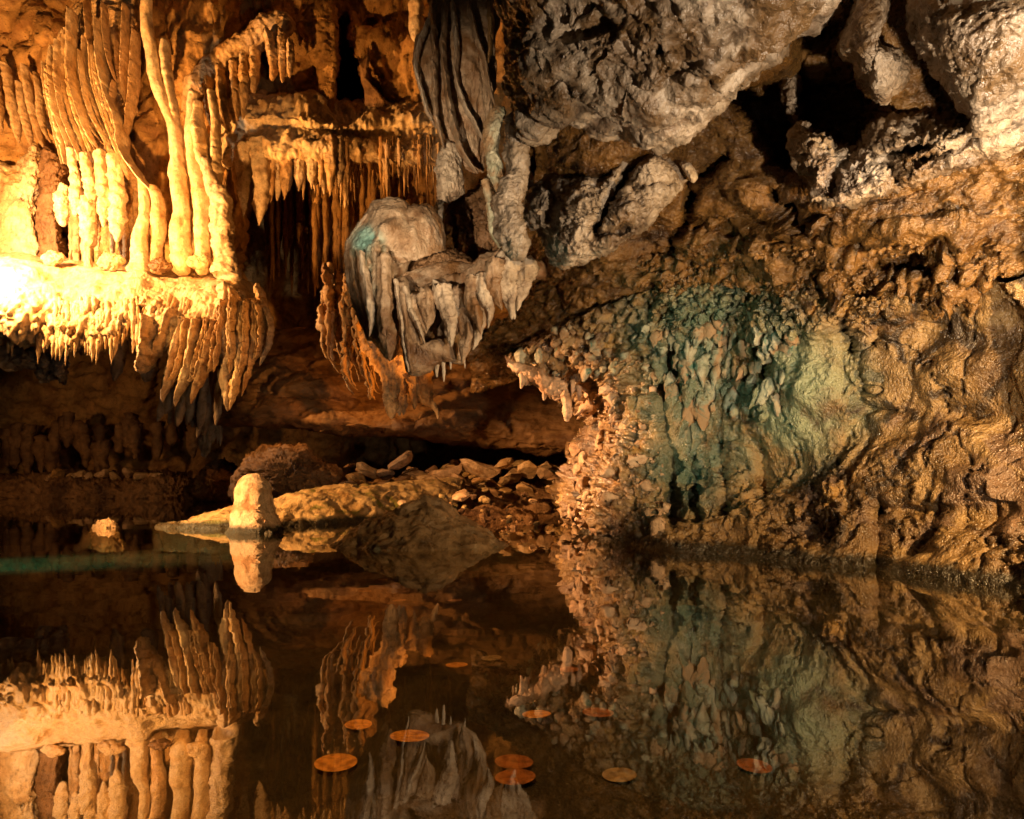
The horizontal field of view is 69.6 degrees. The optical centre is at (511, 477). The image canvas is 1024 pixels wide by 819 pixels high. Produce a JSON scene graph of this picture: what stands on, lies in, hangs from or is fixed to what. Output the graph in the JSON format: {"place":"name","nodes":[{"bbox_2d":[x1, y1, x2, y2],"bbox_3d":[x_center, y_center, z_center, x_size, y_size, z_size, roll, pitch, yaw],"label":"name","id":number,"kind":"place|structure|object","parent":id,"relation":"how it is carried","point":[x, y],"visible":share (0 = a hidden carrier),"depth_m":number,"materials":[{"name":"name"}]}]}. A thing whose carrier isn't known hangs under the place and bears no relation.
{"place":"outdoors","nodes":[
{"label":"outdoors","id":0,"kind":"place"},
{"bbox_2d":[70,209,80,260],"bbox_3d":[-2.720,-1.543,4.597,0.067,0.520,0.070,0,0,42],"label":"thin stalactite","id":1,"kind":"object","parent":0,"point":[75,238],"visible":0.45,"depth_m":4.58},
{"bbox_2d":[93,0,249,279],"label":"cave side wall","id":2,"kind":"structure","parent":0,"point":[188,32],"depth_m":4.67,"materials":[{"name":"brown stone"}]},
{"bbox_2d":[0,0,149,193],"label":"drapery curtain","id":3,"kind":"object","parent":2,"relation":"attached to","point":[90,77],"visible":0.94,"depth_m":4.38,"materials":[{"name":"stone"}]},
{"bbox_2d":[53,183,69,226],"bbox_3d":[-2.662,-1.606,4.361,0.094,0.248,0.095,0,0,0],"label":"drip","id":4,"kind":"object","parent":3,"relation":"hanging from","point":[61,204],"visible":0.98,"depth_m":4.33},
{"bbox_2d":[65,147,83,216],"bbox_3d":[-2.586,-1.743,4.362,0.104,0.406,0.081,0,0,0],"label":"drip","id":5,"kind":"object","parent":3,"relation":"hanging from","point":[75,189],"visible":0.91,"depth_m":4.34},
{"bbox_2d":[79,151,96,206],"bbox_3d":[-2.506,-1.736,4.359,0.104,0.371,0.086,0,0,0],"label":"drip","id":6,"kind":"object","parent":3,"relation":"hanging from","point":[87,174],"visible":0.91,"depth_m":4.34},
{"bbox_2d":[76,195,98,266],"bbox_3d":[-2.507,-1.421,4.360,0.113,0.514,0.114,0,0,0],"label":"drip","id":7,"kind":"object","parent":6,"relation":"hanging from","point":[86,210],"visible":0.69,"depth_m":4.33},
{"bbox_2d":[92,148,109,226],"bbox_3d":[-2.420,-1.705,4.362,0.106,0.458,0.098,0,0,-39],"label":"drip","id":8,"kind":"object","parent":3,"relation":"hanging from","point":[101,187],"visible":0.9,"depth_m":4.33},
{"bbox_2d":[105,152,128,243],"bbox_3d":[-2.334,-1.647,4.358,0.110,0.536,0.120,0,0,40],"label":"drip","id":9,"kind":"object","parent":3,"relation":"hanging from","point":[118,199],"visible":1,"depth_m":4.33},
{"bbox_2d":[122,180,129,257],"bbox_3d":[-2.430,-1.607,4.632,0.056,0.506,0.051,0,0,0],"label":"thin stalactite","id":10,"kind":"object","parent":3,"relation":"hanging from","point":[126,235],"visible":0.53,"depth_m":4.62},
{"bbox_2d":[127,180,133,260],"bbox_3d":[-2.399,-1.578,4.659,0.068,0.621,0.070,0,0,0],"label":"thin stalactite","id":11,"kind":"object","parent":3,"relation":"hanging from","point":[131,224],"visible":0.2,"depth_m":4.64},
{"bbox_2d":[132,189,138,225],"bbox_3d":[-2.343,-1.511,4.601,0.045,0.581,0.045,0,0,0],"label":"thin stalactite","id":12,"kind":"object","parent":3,"relation":"hanging from","point":[135,203],"visible":0.25,"depth_m":4.58},
{"bbox_2d":[95,214,100,262],"bbox_3d":[-2.603,-1.544,4.631,0.042,0.411,0.039,0,0,0],"label":"thin stalactite","id":13,"kind":"object","parent":2,"relation":"hanging from","point":[98,237],"visible":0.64,"depth_m":4.62},
{"bbox_2d":[109,232,115,252],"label":"thin stalactite","id":14,"kind":"object","parent":2,"relation":"hanging from","point":[112,244],"visible":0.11,"depth_m":4.59},
{"bbox_2d":[0,0,567,484],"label":"cave back wall","id":15,"kind":"structure","parent":0,"point":[90,414],"depth_m":5.89,"materials":[{"name":"brown stone"}]},
{"bbox_2d":[0,141,41,255],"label":"bright wall patch","id":16,"kind":"object","parent":15,"relation":"attached to","point":[19,188],"visible":0.77,"depth_m":4.62,"materials":[{"name":"beige stone"}]},
{"bbox_2d":[0,467,192,498],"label":"shore ledge","id":17,"kind":"object","parent":15,"relation":"attached to","point":[126,483],"visible":0.77,"depth_m":5.51,"materials":[{"name":"brown stone"}]},
{"bbox_2d":[0,252,274,411],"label":"flowstone ledge","id":18,"kind":"object","parent":15,"relation":"attached to","point":[195,326],"visible":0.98,"depth_m":4.02,"materials":[{"name":"beige stone"}]},
{"bbox_2d":[0,345,69,384],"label":"shaded drapery","id":19,"kind":"object","parent":18,"relation":"attached to","point":[47,367],"visible":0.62,"depth_m":4.36,"materials":[{"name":"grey stone"}]},
{"bbox_2d":[34,145,68,256],"bbox_3d":[-2.949,-1.660,4.719,0.192,0.914,0.409,0,0,-36],"label":"rock post","id":20,"kind":"object","parent":18,"relation":"on","point":[53,172],"visible":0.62,"depth_m":4.61,"materials":[{"name":"brown stone"}]},
{"bbox_2d":[68,201,72,259],"bbox_3d":[-2.787,-1.546,4.659,0.039,0.430,0.039,0,0,0],"label":"thin stalactite","id":21,"kind":"object","parent":20,"relation":"hanging from","point":[69,238],"visible":0.41,"depth_m":4.65},
{"bbox_2d":[40,250,65,265],"bbox_3d":[-2.674,-1.277,4.298,0.174,0.112,0.103,0,0,36],"label":"ledge lump","id":22,"kind":"object","parent":18,"relation":"on","point":[51,258],"visible":0.99,"depth_m":4.26,"materials":[{"name":"beige stone"}]},
{"bbox_2d":[96,252,125,271],"bbox_3d":[-2.340,-1.254,4.297,0.186,0.119,0.110,0,0,0],"label":"ledge lump","id":23,"kind":"object","parent":18,"relation":"on","point":[107,261],"visible":1,"depth_m":4.26,"materials":[{"name":"beige stone"}]},
{"bbox_2d":[109,341,128,380],"bbox_3d":[-2.291,-0.706,4.297,0.110,0.294,0.079,0,0,25],"label":"leaf drip","id":24,"kind":"object","parent":18,"relation":"attached to","point":[117,365],"visible":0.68,"depth_m":4.28,"materials":[{"name":"stone"}]},
{"bbox_2d":[125,175,152,274],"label":"column","id":25,"kind":"structure","parent":18,"relation":"on","point":[139,253],"depth_m":4.30,"materials":[{"name":"beige stone"}]},
{"bbox_2d":[141,360,158,381],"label":"leaf drip","id":26,"kind":"object","parent":18,"relation":"attached to","point":[151,374],"visible":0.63,"depth_m":4.33,"materials":[{"name":"stone"}]},
{"bbox_2d":[147,184,166,274],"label":"column","id":27,"kind":"structure","parent":18,"relation":"on","point":[158,222],"depth_m":4.31,"materials":[{"name":"beige stone"}]},
{"bbox_2d":[148,258,168,272],"bbox_3d":[-2.058,-1.232,4.301,0.145,0.098,0.107,0,0,26],"label":"ledge lump","id":28,"kind":"object","parent":18,"relation":"on","point":[156,264],"visible":0.98,"depth_m":4.26,"materials":[{"name":"stone"}]},
{"bbox_2d":[140,0,192,275],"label":"column","id":29,"kind":"structure","parent":18,"relation":"on","point":[180,237],"depth_m":4.30,"materials":[{"name":"stone"}]},
{"bbox_2d":[159,37,184,148],"bbox_3d":[-2.012,-2.218,4.362,0.139,0.723,0.115,0,0,0],"label":"ribbon","id":30,"kind":"object","parent":29,"relation":"attached to","point":[166,63],"visible":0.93,"depth_m":4.33,"materials":[{"name":"beige stone"}]},
{"bbox_2d":[163,263,172,271],"bbox_3d":[-2.022,-1.226,4.302,0.071,0.069,0.127,0,0,-41],"label":"ledge lump","id":31,"kind":"object","parent":18,"relation":"on","point":[168,267],"visible":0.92,"depth_m":4.27,"materials":[{"name":"stone"}]},
{"bbox_2d":[156,361,222,457],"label":"leaf drips","id":32,"kind":"object","parent":18,"relation":"hanging from","point":[202,411],"visible":0.86,"depth_m":4.39,"materials":[{"name":"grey stone"}]},
{"bbox_2d":[184,90,210,275],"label":"column","id":33,"kind":"structure","parent":18,"relation":"on","point":[201,205],"depth_m":4.30,"materials":[{"name":"beige stone"}]},
{"bbox_2d":[189,100,210,170],"bbox_3d":[-1.834,-1.962,4.363,0.118,0.509,0.186,0,0,0],"label":"ribbon","id":34,"kind":"object","parent":33,"relation":"attached to","point":[200,137],"visible":0.71,"depth_m":4.31,"materials":[{"name":"beige stone"}]},
{"bbox_2d":[186,254,210,269],"bbox_3d":[-1.824,-1.252,4.299,0.163,0.098,0.098,0,0,23],"label":"ledge lump","id":35,"kind":"object","parent":18,"relation":"on","point":[202,261],"visible":1,"depth_m":4.26,"materials":[{"name":"beige stone"}]},
{"bbox_2d":[199,156,242,280],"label":"column","id":36,"kind":"structure","parent":18,"relation":"on","point":[224,265],"depth_m":4.27,"materials":[{"name":"beige stone"}]},
{"bbox_2d":[207,88,223,183],"bbox_3d":[-1.754,-1.988,4.358,0.093,0.621,0.135,0,0,0],"label":"ribbon","id":37,"kind":"object","parent":36,"relation":"attached to","point":[216,149],"visible":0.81,"depth_m":4.32,"materials":[{"name":"stone"}]},
{"bbox_2d":[164,1,295,132],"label":"flowstone arch","id":38,"kind":"structure","parent":15,"relation":"attached to","point":[237,55],"depth_m":4.53,"materials":[{"name":"beige stone"}]},
{"bbox_2d":[295,0,340,111],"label":"rock pillar","id":39,"kind":"object","parent":15,"relation":"attached to","point":[316,22],"visible":0.8,"depth_m":4.78,"materials":[{"name":"brown stone"}]},
{"bbox_2d":[209,88,449,225],"bbox_3d":[-1.240,-2.246,5.000,1.900,1.374,1.012,0,0,0],"label":"flowstone shelf","id":40,"kind":"object","parent":15,"relation":"attached to","point":[270,140],"visible":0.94,"depth_m":4.64,"materials":[{"name":"stone"}]},
{"bbox_2d":[264,168,436,301],"bbox_3d":[-1.312,-1.730,5.539,1.977,1.892,0.884,0,0,28],"label":"drip fringe","id":41,"kind":"object","parent":40,"relation":"hanging from","point":[314,223],"visible":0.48,"depth_m":5.27,"materials":[{"name":"brown stone"}]},
{"bbox_2d":[358,45,385,107],"bbox_3d":[-0.931,-2.656,4.899,0.188,0.430,0.108,0,0,0],"label":"dark rock horn","id":42,"kind":"object","parent":40,"relation":"on","point":[373,96],"visible":1,"depth_m":4.86,"materials":[{"name":"brown stone"}]},
{"bbox_2d":[408,0,424,40],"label":"stalactite","id":43,"kind":"object","parent":15,"relation":"hanging from","point":[416,8],"visible":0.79,"depth_m":4.72},
{"bbox_2d":[217,312,580,456],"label":"cave lower wall","id":44,"kind":"structure","parent":0,"point":[296,380],"depth_m":4.19,"materials":[{"name":"brown stone"}]},
{"bbox_2d":[315,262,438,418],"bbox_3d":[-0.750,-0.698,3.694,0.362,0.862,0.839,0,0,-41],"label":"orange dripstone","id":45,"kind":"object","parent":44,"relation":"hanging from","point":[337,320],"visible":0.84,"depth_m":3.69,"materials":[{"name":"orange stone"}]},
{"bbox_2d":[0,597,1023,818],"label":"pool bed","id":46,"kind":"object","parent":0,"point":[249,711],"visible":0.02,"depth_m":0.61,"materials":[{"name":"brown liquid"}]},
{"bbox_2d":[92,518,118,527],"bbox_3d":[-1.306,0.189,2.342,0.182,0.122,0.144,0,0,0],"label":"rock","id":47,"kind":"object","parent":46,"relation":"on","point":[107,523],"visible":0.19,"depth_m":2.31,"materials":[{"name":"beige stone"}]},
{"bbox_2d":[155,477,465,528],"bbox_3d":[-0.555,0.119,3.099,0.702,0.239,1.980,0,0,37],"label":"rock","id":48,"kind":"object","parent":46,"relation":"on","point":[338,503],"visible":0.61,"depth_m":2.68,"materials":[{"name":"beige stone"}]},
{"bbox_2d":[225,473,284,534],"bbox_3d":[-0.742,0.146,2.127,0.194,0.314,0.197,0,0,35],"label":"stalagmite","id":49,"kind":"object","parent":48,"relation":"on","point":[253,510],"visible":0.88,"depth_m":2.08,"materials":[{"name":"beige stone"}]},
{"bbox_2d":[314,753,356,771],"bbox_3d":[-0.118,0.191,0.495,0.028,0.001,0.029,-1,1,-38],"label":"coin","id":50,"kind":"object","parent":46,"relation":"on","point":[336,762],"visible":1,"depth_m":0.49,"materials":[{"name":"orange metal"}]},
{"bbox_2d":[345,719,371,729],"bbox_3d":[-0.119,0.191,0.571,0.021,0.001,0.022,1,1,-2],"label":"coin","id":51,"kind":"object","parent":46,"relation":"on","point":[355,724],"visible":1,"depth_m":0.57,"materials":[{"name":"orange metal"}]},
{"bbox_2d":[390,730,428,741],"bbox_3d":[-0.076,0.191,0.546,0.029,0.001,0.028,1,-1,6],"label":"coin","id":52,"kind":"object","parent":46,"relation":"on","point":[409,735],"visible":1,"depth_m":0.55,"materials":[{"name":"orange metal"}]},
{"bbox_2d":[330,494,508,550],"bbox_3d":[-0.223,0.153,1.762,0.632,0.226,0.515,0,0,0],"label":"pyramid rock","id":53,"kind":"object","parent":46,"relation":"on","point":[423,522],"visible":0.44,"depth_m":1.68,"materials":[{"name":"brown stone"}]},
{"bbox_2d":[340,451,560,508],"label":"rubble bank","id":54,"kind":"structure","parent":46,"relation":"on","point":[493,484],"depth_m":3.90,"materials":[{"name":"brown stone"}]},
{"bbox_2d":[228,442,345,502],"bbox_3d":[-1.260,0.006,4.174,0.698,0.416,0.610,0,0,0],"label":"boulder","id":55,"kind":"object","parent":54,"relation":"on","point":[282,469],"visible":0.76,"depth_m":3.96,"materials":[{"name":"brown stone"}]},
{"bbox_2d":[446,662,467,666],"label":"coin","id":56,"kind":"object","parent":46,"relation":"on","point":[457,664],"visible":1,"depth_m":0.75,"materials":[{"name":"orange metal"}]},
{"bbox_2d":[398,489,539,528],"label":"debris bank","id":57,"kind":"structure","parent":46,"relation":"on","point":[499,511],"depth_m":2.75,"materials":[{"name":"brown stone"}]},
{"bbox_2d":[481,655,501,659],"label":"coin","id":58,"kind":"object","parent":46,"relation":"on","point":[492,657],"visible":1,"depth_m":0.78,"materials":[{"name":"orange metal"}]},
{"bbox_2d":[495,754,532,768],"bbox_3d":[0.001,0.191,0.496,0.026,0.001,0.025,0,0,41],"label":"coin","id":59,"kind":"object","parent":46,"relation":"on","point":[512,761],"visible":1,"depth_m":0.50,"materials":[{"name":"orange metal"}]},
{"bbox_2d":[495,769,535,784],"bbox_3d":[0.002,0.191,0.471,0.026,0.002,0.027,-1,-1,-21],"label":"coin","id":60,"kind":"object","parent":46,"relation":"on","point":[515,776],"visible":1,"depth_m":0.47,"materials":[{"name":"orange metal"}]},
{"bbox_2d":[522,710,550,717],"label":"coin","id":61,"kind":"object","parent":46,"relation":"on","point":[536,713],"visible":1,"depth_m":0.59,"materials":[{"name":"orange metal"}]},
{"bbox_2d":[560,666,578,671],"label":"coin","id":62,"kind":"object","parent":46,"relation":"on","point":[569,669],"visible":1,"depth_m":0.73,"materials":[{"name":"orange metal"}]},
{"bbox_2d":[579,623,592,625],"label":"coin","id":63,"kind":"object","parent":46,"relation":"on","point":[585,624],"visible":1,"depth_m":0.96,"materials":[{"name":"orange metal"}]},
{"bbox_2d":[582,708,613,716],"bbox_3d":[0.070,0.191,0.600,0.025,0.001,0.024,0,0,13],"label":"coin","id":64,"kind":"object","parent":46,"relation":"on","point":[598,712],"visible":1,"depth_m":0.60,"materials":[{"name":"orange metal"}]},
{"bbox_2d":[602,767,636,781],"bbox_3d":[0.069,0.191,0.474,0.022,0.001,0.021,-1,1,-1],"label":"coin","id":65,"kind":"object","parent":46,"relation":"on","point":[618,774],"visible":1,"depth_m":0.47,"materials":[{"name":"brown metal"}]},
{"bbox_2d":[737,758,772,772],"bbox_3d":[0.161,0.191,0.489,0.023,0.001,0.023,1,1,-13],"label":"coin","id":66,"kind":"object","parent":46,"relation":"on","point":[748,764],"visible":1,"depth_m":0.49,"materials":[{"name":"orange metal"}]},
{"bbox_2d":[925,708,953,715],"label":"coin","id":67,"kind":"object","parent":46,"relation":"on","point":[939,711],"visible":1,"depth_m":0.60,"materials":[{"name":"brown metal"}]},
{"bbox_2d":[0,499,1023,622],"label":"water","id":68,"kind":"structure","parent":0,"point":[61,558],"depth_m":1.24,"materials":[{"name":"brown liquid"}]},
{"bbox_2d":[182,457,238,501],"bbox_3d":[-1.965,0.022,4.896,0.345,0.313,0.525,0,0,-43],"label":"boulder","id":69,"kind":"object","parent":68,"relation":"on","point":[210,481],"visible":0.83,"depth_m":4.73,"materials":[{"name":"brown stone"}]},
{"bbox_2d":[467,0,1023,392],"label":"cave ceiling","id":70,"kind":"structure","parent":0,"point":[736,214],"depth_m":1.35,"materials":[{"name":"brown stone"}]},
{"bbox_2d":[344,196,547,381],"bbox_3d":[-0.169,-0.471,1.865,0.524,0.478,0.334,0,0,13],"label":"hanging drapery","id":71,"kind":"object","parent":70,"relation":"hanging from","point":[421,282],"visible":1,"depth_m":1.77,"materials":[{"name":"stone"}]},
{"bbox_2d":[412,0,500,173],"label":"folded curtain","id":72,"kind":"object","parent":70,"relation":"hanging from","point":[454,61],"visible":0.98,"depth_m":2.09,"materials":[{"name":"stone"}]},
{"bbox_2d":[433,141,464,219],"bbox_3d":[-0.178,-0.841,2.099,0.092,0.235,0.120,0,0,0],"label":"stone blade","id":73,"kind":"object","parent":72,"relation":"hanging from","point":[448,170],"visible":0.94,"depth_m":2.06,"materials":[{"name":"grey stone"}]},
{"bbox_2d":[442,176,497,261],"bbox_3d":[-0.123,-0.805,2.329,0.218,0.305,0.275,0,0,0],"label":"brown bulge","id":74,"kind":"object","parent":70,"relation":"attached to","point":[465,223],"visible":0.63,"depth_m":2.26,"materials":[{"name":"brown stone"}]},
{"bbox_2d":[482,105,505,190],"bbox_3d":[-0.043,-0.792,1.779,0.059,0.216,0.086,0,0,0],"label":"stalactite","id":75,"kind":"object","parent":70,"relation":"attached to","point":[491,132],"visible":0.94,"depth_m":1.75},
{"bbox_2d":[481,178,500,248],"bbox_3d":[-0.042,-0.618,1.758,0.066,0.193,0.042,0,0,0],"label":"green edge drip","id":76,"kind":"object","parent":75,"relation":"attached to","point":[487,191],"visible":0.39,"depth_m":1.75},
{"bbox_2d":[522,154,687,270],"bbox_3d":[0.174,-0.567,1.528,0.378,0.269,0.237,0,0,42],"label":"hanging rock","id":77,"kind":"object","parent":70,"relation":"hanging from","point":[583,220],"visible":0.88,"depth_m":1.44,"materials":[{"name":"grey stone"}]},
{"bbox_2d":[492,0,842,155],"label":"overhanging boulder","id":78,"kind":"object","parent":70,"relation":"attached to","point":[658,77],"visible":1,"depth_m":1.04,"materials":[{"name":"grey stone"}]},
{"bbox_2d":[490,111,530,260],"bbox_3d":[-0.002,-0.539,1.376,0.086,0.267,0.078,0,0,21],"label":"knotted stalactite","id":79,"kind":"object","parent":78,"relation":"hanging from","point":[510,235],"visible":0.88,"depth_m":1.35,"materials":[{"name":"grey stone"}]},
{"bbox_2d":[680,161,697,182],"bbox_3d":[0.337,-0.584,1.403,0.032,0.054,0.058,0,0,23],"label":"rock chip","id":80,"kind":"object","parent":70,"relation":"on","point":[688,168],"visible":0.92,"depth_m":1.38,"materials":[{"name":"beige stone"}]},
{"bbox_2d":[778,72,806,127],"bbox_3d":[0.519,-0.691,1.367,0.046,0.134,0.129,0,0,27],"label":"rock rib","id":81,"kind":"object","parent":70,"relation":"attached to","point":[793,108],"visible":0.81,"depth_m":1.32,"materials":[{"name":"grey stone"}]},
{"bbox_2d":[785,120,857,209],"bbox_3d":[0.492,-0.504,1.181,0.114,0.166,0.180,0,0,0],"label":"rock shelf","id":82,"kind":"object","parent":70,"relation":"attached to","point":[818,159],"visible":0.99,"depth_m":1.12,"materials":[{"name":"grey stone"}]},
{"bbox_2d":[830,138,901,208],"bbox_3d":[0.544,-0.468,1.143,0.113,0.126,0.184,0,0,26],"label":"rock shelf","id":83,"kind":"object","parent":70,"relation":"attached to","point":[863,177],"visible":0.91,"depth_m":1.08,"materials":[{"name":"grey stone"}]},
{"bbox_2d":[805,190,937,226],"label":"ceiling slab","id":84,"kind":"structure","parent":70,"relation":"attached to","point":[918,203],"depth_m":1.18,"materials":[{"name":"brown stone"}]},
{"bbox_2d":[836,0,910,105],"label":"rock pendant","id":85,"kind":"object","parent":70,"relation":"attached to","point":[883,70],"visible":1,"depth_m":0.94,"materials":[{"name":"grey stone"}]},
{"bbox_2d":[860,112,1023,188],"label":"rock shelf","id":86,"kind":"object","parent":70,"relation":"attached to","point":[913,150],"visible":0.91,"depth_m":1.03,"materials":[{"name":"grey stone"}]},
{"bbox_2d":[905,0,1023,137],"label":"rock pendant","id":87,"kind":"object","parent":70,"relation":"hanging from","point":[970,53],"visible":1,"depth_m":0.84,"materials":[{"name":"grey stone"}]},
{"bbox_2d":[500,277,1023,590],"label":"cave right wall","id":88,"kind":"structure","parent":0,"point":[851,431],"depth_m":1.50,"materials":[{"name":"brown stone"}]}
]}

